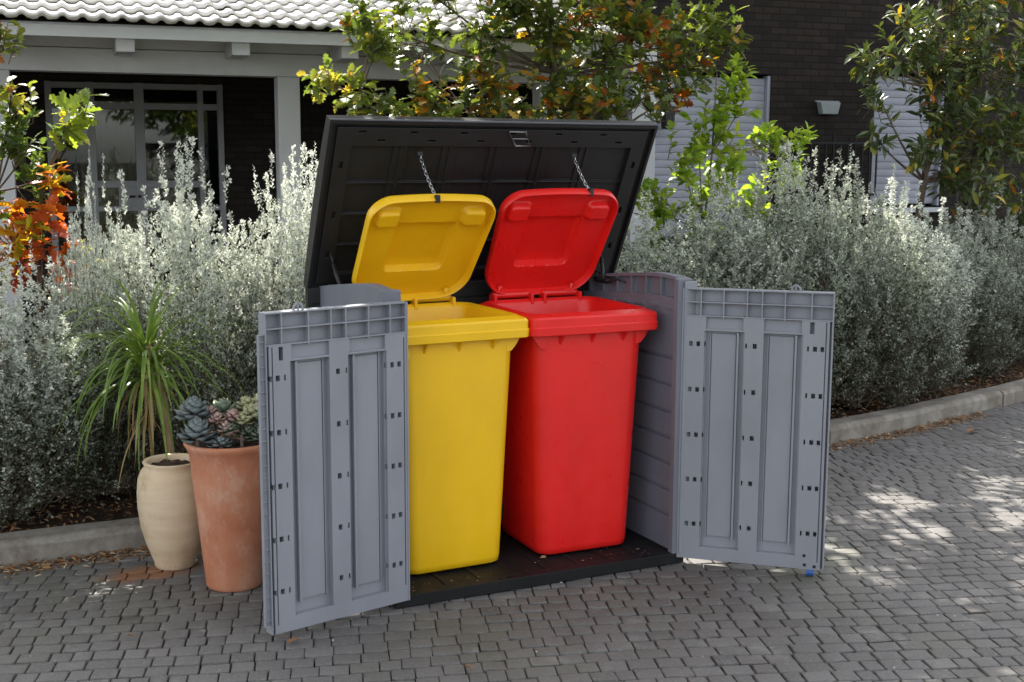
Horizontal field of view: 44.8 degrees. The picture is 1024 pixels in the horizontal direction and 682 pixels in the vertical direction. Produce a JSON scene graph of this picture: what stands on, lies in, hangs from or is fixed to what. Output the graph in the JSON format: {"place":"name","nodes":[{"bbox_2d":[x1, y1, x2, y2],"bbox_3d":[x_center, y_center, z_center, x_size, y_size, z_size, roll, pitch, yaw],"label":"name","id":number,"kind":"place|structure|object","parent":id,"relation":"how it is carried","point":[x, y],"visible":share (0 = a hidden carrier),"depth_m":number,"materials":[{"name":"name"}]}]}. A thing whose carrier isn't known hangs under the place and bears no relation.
{"place":"outdoors","nodes":[
{"label":"outdoors","id":0,"kind":"place"},
{"bbox_2d":[170,593,435,681],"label":"ground","id":1,"kind":"structure","parent":0,"point":[313,646],"depth_m":4.18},
{"bbox_2d":[0,0,1023,400],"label":"house","id":2,"kind":"structure","parent":1,"relation":"on","point":[222,82],"depth_m":10.31,"materials":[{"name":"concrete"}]},
{"bbox_2d":[44,81,228,340],"bbox_3d":[-3.049,-1.046,10.183,1.380,2.100,0.123,-3,9,-19],"label":"glazed door","id":3,"kind":"structure","parent":2,"relation":"in","point":[134,202],"depth_m":10.11,"materials":[{"name":"grey"}]},
{"bbox_2d":[660,91,675,128],"bbox_3d":[1.224,-1.861,10.005,0.170,0.300,0.090,-3,9,-19],"label":"wall lantern","id":4,"kind":"object","parent":2,"relation":"attached to","point":[666,117],"depth_m":9.98,"materials":[{"name":"black metal"}]},
{"bbox_2d":[815,100,840,114],"bbox_3d":[2.692,-1.986,10.566,0.230,0.115,0.070,-3,9,-19],"label":"wall lamp","id":5,"kind":"object","parent":2,"relation":"attached to","point":[829,107],"visible":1,"depth_m":10.54,"materials":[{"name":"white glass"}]},
{"bbox_2d":[785,134,877,195],"bbox_3d":[2.735,-1.499,10.603,0.900,0.520,0.025,-3,9,-19],"label":"metal railing","id":6,"kind":"object","parent":2,"relation":"attached to","point":[847,143],"visible":0.61,"depth_m":10.62,"materials":[{"name":"black metal"}]},
{"bbox_2d":[0,379,1023,565],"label":"kerb","id":7,"kind":"structure","parent":1,"relation":"on","point":[49,544],"depth_m":5.25,"materials":[{"name":"concrete"}]},
{"bbox_2d":[0,401,1023,681],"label":"paving","id":8,"kind":"structure","parent":0,"point":[900,581],"depth_m":4.44,"materials":[{"name":"stone"}]},
{"bbox_2d":[137,453,200,570],"bbox_3d":[-1.347,0.683,4.944,0.276,0.434,0.276,-4,9,-26],"label":"clay jar","id":9,"kind":"object","parent":8,"relation":"on","point":[167,511],"visible":0.81,"depth_m":4.83,"materials":[{"name":"ceramic"}]},
{"bbox_2d":[183,431,262,592],"bbox_3d":[-1.060,0.649,4.720,0.348,0.569,0.348,-4,9,-26],"label":"terracotta pot","id":10,"kind":"object","parent":8,"relation":"on","point":[226,484],"visible":0.73,"depth_m":4.61,"materials":[{"name":"ceramic"}]},
{"bbox_2d":[174,396,213,420],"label":"succulent","id":11,"kind":"object","parent":10,"relation":"in","point":[192,407],"visible":0.96,"depth_m":4.61,"materials":[{"name":"plant"}]},
{"bbox_2d":[176,416,218,446],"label":"succulent","id":12,"kind":"object","parent":10,"relation":"in","point":[197,429],"visible":1,"depth_m":4.54,"materials":[{"name":"plant"}]},
{"bbox_2d":[206,436,232,448],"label":"succulent","id":13,"kind":"object","parent":10,"relation":"in","point":[221,441],"visible":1,"depth_m":4.55,"materials":[{"name":"plant"}]},
{"bbox_2d":[207,397,238,433],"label":"succulent","id":14,"kind":"object","parent":10,"relation":"in","point":[223,404],"visible":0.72,"depth_m":4.67,"materials":[{"name":"green plant"}]},
{"bbox_2d":[208,409,240,443],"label":"succulent","id":15,"kind":"object","parent":10,"relation":"in","point":[231,414],"visible":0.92,"depth_m":4.61,"materials":[{"name":"pink plant"}]},
{"bbox_2d":[206,405,244,435],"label":"succulent","id":16,"kind":"object","parent":10,"relation":"in","point":[217,416],"visible":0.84,"depth_m":4.58,"materials":[{"name":"pink plant"}]},
{"bbox_2d":[215,422,256,446],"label":"succulent","id":17,"kind":"object","parent":10,"relation":"in","point":[244,431],"visible":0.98,"depth_m":4.60,"materials":[{"name":"green plant"}]},
{"bbox_2d":[233,402,258,436],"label":"succulent","id":18,"kind":"object","parent":10,"relation":"in","point":[248,413],"visible":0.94,"depth_m":4.62,"materials":[{"name":"green plant"}]},
{"bbox_2d":[235,392,257,411],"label":"succulent","id":19,"kind":"object","parent":10,"relation":"in","point":[245,400],"visible":0.23,"depth_m":4.72,"materials":[{"name":"green plant"}]},
{"bbox_2d":[244,426,258,441],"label":"succulent","id":20,"kind":"object","parent":10,"relation":"in","point":[255,438],"visible":0.22,"depth_m":4.62,"materials":[{"name":"green plant"}]},
{"bbox_2d":[287,637,298,642],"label":"fallen leaf","id":21,"kind":"object","parent":8,"relation":"on","point":[292,639],"visible":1,"depth_m":4.17,"materials":[{"name":"brown plant"}]},
{"bbox_2d":[0,410,999,577],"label":"leaf litter","id":22,"kind":"object","parent":8,"relation":"on","point":[144,550],"visible":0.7,"depth_m":5.10,"materials":[{"name":"brown plant"}]},
{"bbox_2d":[29,468,1022,666],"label":"debris","id":23,"kind":"object","parent":8,"relation":"on","point":[659,599],"visible":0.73,"depth_m":4.61,"materials":[{"name":"brown plant"}]},
{"bbox_2d":[256,115,834,634],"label":"garbage bin shed","id":24,"kind":"structure","parent":8,"relation":"on","point":[730,443],"depth_m":4.83,"materials":[{"name":"plastic"}]},
{"bbox_2d":[256,301,409,634],"bbox_3d":[-0.607,0.411,4.268,0.575,1.116,0.047,-6,11,-38],"label":"door","id":25,"kind":"structure","parent":24,"relation":"in","point":[333,397],"depth_m":4.25,"materials":[{"name":"grey plastic"}]},
{"bbox_2d":[416,152,439,202],"bbox_3d":[-0.319,-0.630,4.765,0.024,0.192,0.201,-4,9,-26],"label":"chain","id":26,"kind":"object","parent":24,"relation":"hanging from","point":[437,197],"visible":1,"depth_m":4.77,"materials":[{"name":"silver metal"}]},
{"bbox_2d":[352,194,528,573],"bbox_3d":[-0.319,0.140,4.885,0.566,1.434,0.622,-4,10,-27],"label":"wheelie bin","id":27,"kind":"object","parent":24,"relation":"in","point":[415,249],"visible":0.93,"depth_m":4.74,"materials":[{"name":"yellow plastic"}]},
{"bbox_2d":[412,548,644,590],"bbox_3d":[0.055,0.868,4.875,1.081,0.007,0.238,-4,9,-26],"label":"debris","id":28,"kind":"object","parent":24,"relation":"in","point":[543,556],"visible":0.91,"depth_m":4.92,"materials":[{"name":"brown plant"}]},
{"bbox_2d":[479,188,657,554],"bbox_3d":[0.203,0.099,5.124,0.566,1.450,0.622,-4,9,-25],"label":"wheelie bin","id":29,"kind":"object","parent":24,"relation":"in","point":[571,397],"visible":0.97,"depth_m":4.98,"materials":[{"name":"red plastic"}]},
{"bbox_2d":[571,153,593,195],"bbox_3d":[0.287,-0.682,5.085,0.024,0.170,0.149,-4,10,-29],"label":"chain","id":30,"kind":"object","parent":24,"relation":"hanging from","point":[590,190],"visible":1,"depth_m":5.09,"materials":[{"name":"silver metal"}]},
{"bbox_2d":[676,284,834,575],"bbox_3d":[0.946,0.343,4.865,0.575,1.144,0.050,3,9,16],"label":"door","id":31,"kind":"structure","parent":24,"relation":"in","point":[759,361],"depth_m":4.85,"materials":[{"name":"grey plastic"}]},
{"bbox_2d":[0,297,1023,532],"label":"planting bed soil","id":32,"kind":"structure","parent":0,"point":[109,499],"depth_m":5.67,"materials":[{"name":"brown soil"}]},
{"bbox_2d":[0,4,57,443],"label":"green sapling","id":33,"kind":"object","parent":32,"relation":"on","point":[15,144],"visible":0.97,"depth_m":5.83,"materials":[{"name":"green plant"}]},
{"bbox_2d":[0,87,108,424],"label":"red oak","id":34,"kind":"object","parent":32,"relation":"on","point":[37,222],"visible":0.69,"depth_m":5.86,"materials":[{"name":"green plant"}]},
{"bbox_2d":[0,240,127,528],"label":"silver shrub","id":35,"kind":"object","parent":32,"relation":"on","point":[22,429],"visible":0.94,"depth_m":5.25,"materials":[{"name":"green plant"}]},
{"bbox_2d":[42,152,147,498],"bbox_3d":[-1.895,-0.064,5.690,0.482,1.616,0.492,-7,11,-42],"label":"silver shrub","id":36,"kind":"object","parent":32,"relation":"on","point":[82,289],"visible":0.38,"depth_m":5.60,"materials":[{"name":"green plant"}]},
{"bbox_2d":[29,277,257,487],"bbox_3d":[-1.531,0.253,5.310,0.965,1.116,0.840,-4,9,-26],"label":"dracaena","id":37,"kind":"object","parent":32,"relation":"on","point":[151,376],"visible":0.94,"depth_m":5.23,"materials":[{"name":"green plant"}]},
{"bbox_2d":[95,135,285,494],"bbox_3d":[-1.502,-0.128,5.795,0.872,1.672,0.849,-8,12,-43],"label":"silver shrub","id":38,"kind":"object","parent":32,"relation":"on","point":[182,303],"visible":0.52,"depth_m":5.63,"materials":[{"name":"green plant"}]},
{"bbox_2d":[218,141,318,427],"bbox_3d":[-1.037,-0.137,6.030,0.791,1.648,0.793,5,10,28],"label":"silver shrub","id":39,"kind":"object","parent":32,"relation":"on","point":[283,272],"visible":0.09,"depth_m":5.87,"materials":[{"name":"green plant"}]},
{"bbox_2d":[296,0,464,116],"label":"leafy sapling","id":40,"kind":"object","parent":32,"relation":"on","point":[378,44],"visible":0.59,"depth_m":6.97,"materials":[{"name":"green plant"}]},
{"bbox_2d":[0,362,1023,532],"bbox_3d":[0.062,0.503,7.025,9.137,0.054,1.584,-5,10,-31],"label":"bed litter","id":41,"kind":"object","parent":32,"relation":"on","point":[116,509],"visible":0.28,"depth_m":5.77,"materials":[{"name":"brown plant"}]},
{"bbox_2d":[329,0,753,123],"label":"autumn oak","id":42,"kind":"object","parent":32,"relation":"on","point":[577,104],"visible":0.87,"depth_m":7.68,"materials":[{"name":"green plant"}]},
{"bbox_2d":[615,244,632,272],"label":"silver shrub","id":43,"kind":"object","parent":32,"relation":"on","point":[621,262],"depth_m":6.68,"materials":[{"name":"grey plant"}]},
{"bbox_2d":[615,185,731,287],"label":"silver shrub","id":44,"kind":"object","parent":32,"relation":"on","point":[637,256],"visible":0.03,"depth_m":6.88,"materials":[{"name":"grey plant"}]},
{"bbox_2d":[630,168,806,290],"bbox_3d":[1.198,-0.257,7.269,1.061,1.522,1.089,-1,9,-8],"label":"silver shrub","id":45,"kind":"object","parent":32,"relation":"on","point":[713,248],"visible":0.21,"depth_m":7.10,"materials":[{"name":"grey plant"}]},
{"bbox_2d":[633,52,818,275],"bbox_3d":[1.363,-0.728,8.035,1.394,2.239,0.391,-4,9,-26],"label":"bright green bush","id":46,"kind":"object","parent":32,"relation":"on","point":[719,121],"visible":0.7,"depth_m":7.90,"materials":[{"name":"green plant"}]},
{"bbox_2d":[706,140,883,413],"bbox_3d":[1.688,-0.367,7.508,1.107,1.692,1.110,5,10,30],"label":"silver shrub","id":47,"kind":"object","parent":32,"relation":"on","point":[801,216],"visible":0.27,"depth_m":7.32,"materials":[{"name":"grey plant"}]},
{"bbox_2d":[781,143,935,408],"bbox_3d":[2.130,-0.391,7.800,1.070,1.676,1.048,-6,11,-37],"label":"silver shrub","id":48,"kind":"object","parent":32,"relation":"on","point":[895,348],"visible":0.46,"depth_m":7.56,"materials":[{"name":"grey plant"}]},
{"bbox_2d":[835,177,982,397],"bbox_3d":[2.521,-0.359,8.200,1.089,1.463,1.061,-6,10,-35],"label":"silver shrub","id":49,"kind":"object","parent":32,"relation":"on","point":[936,348],"visible":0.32,"depth_m":7.99,"materials":[{"name":"green plant"}]},
{"bbox_2d":[844,0,1023,252],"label":"evergreen tree","id":50,"kind":"object","parent":32,"relation":"on","point":[938,70],"visible":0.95,"depth_m":9.31,"materials":[{"name":"green plant"}]},
{"bbox_2d":[907,205,1023,383],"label":"silver shrub","id":51,"kind":"object","parent":32,"relation":"on","point":[988,339],"visible":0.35,"depth_m":8.72,"materials":[{"name":"grey plant"}]},
{"bbox_2d":[929,182,1023,370],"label":"silver shrub","id":52,"kind":"object","parent":32,"relation":"on","point":[1006,238],"visible":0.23,"depth_m":9.29,"materials":[{"name":"grey plant"}]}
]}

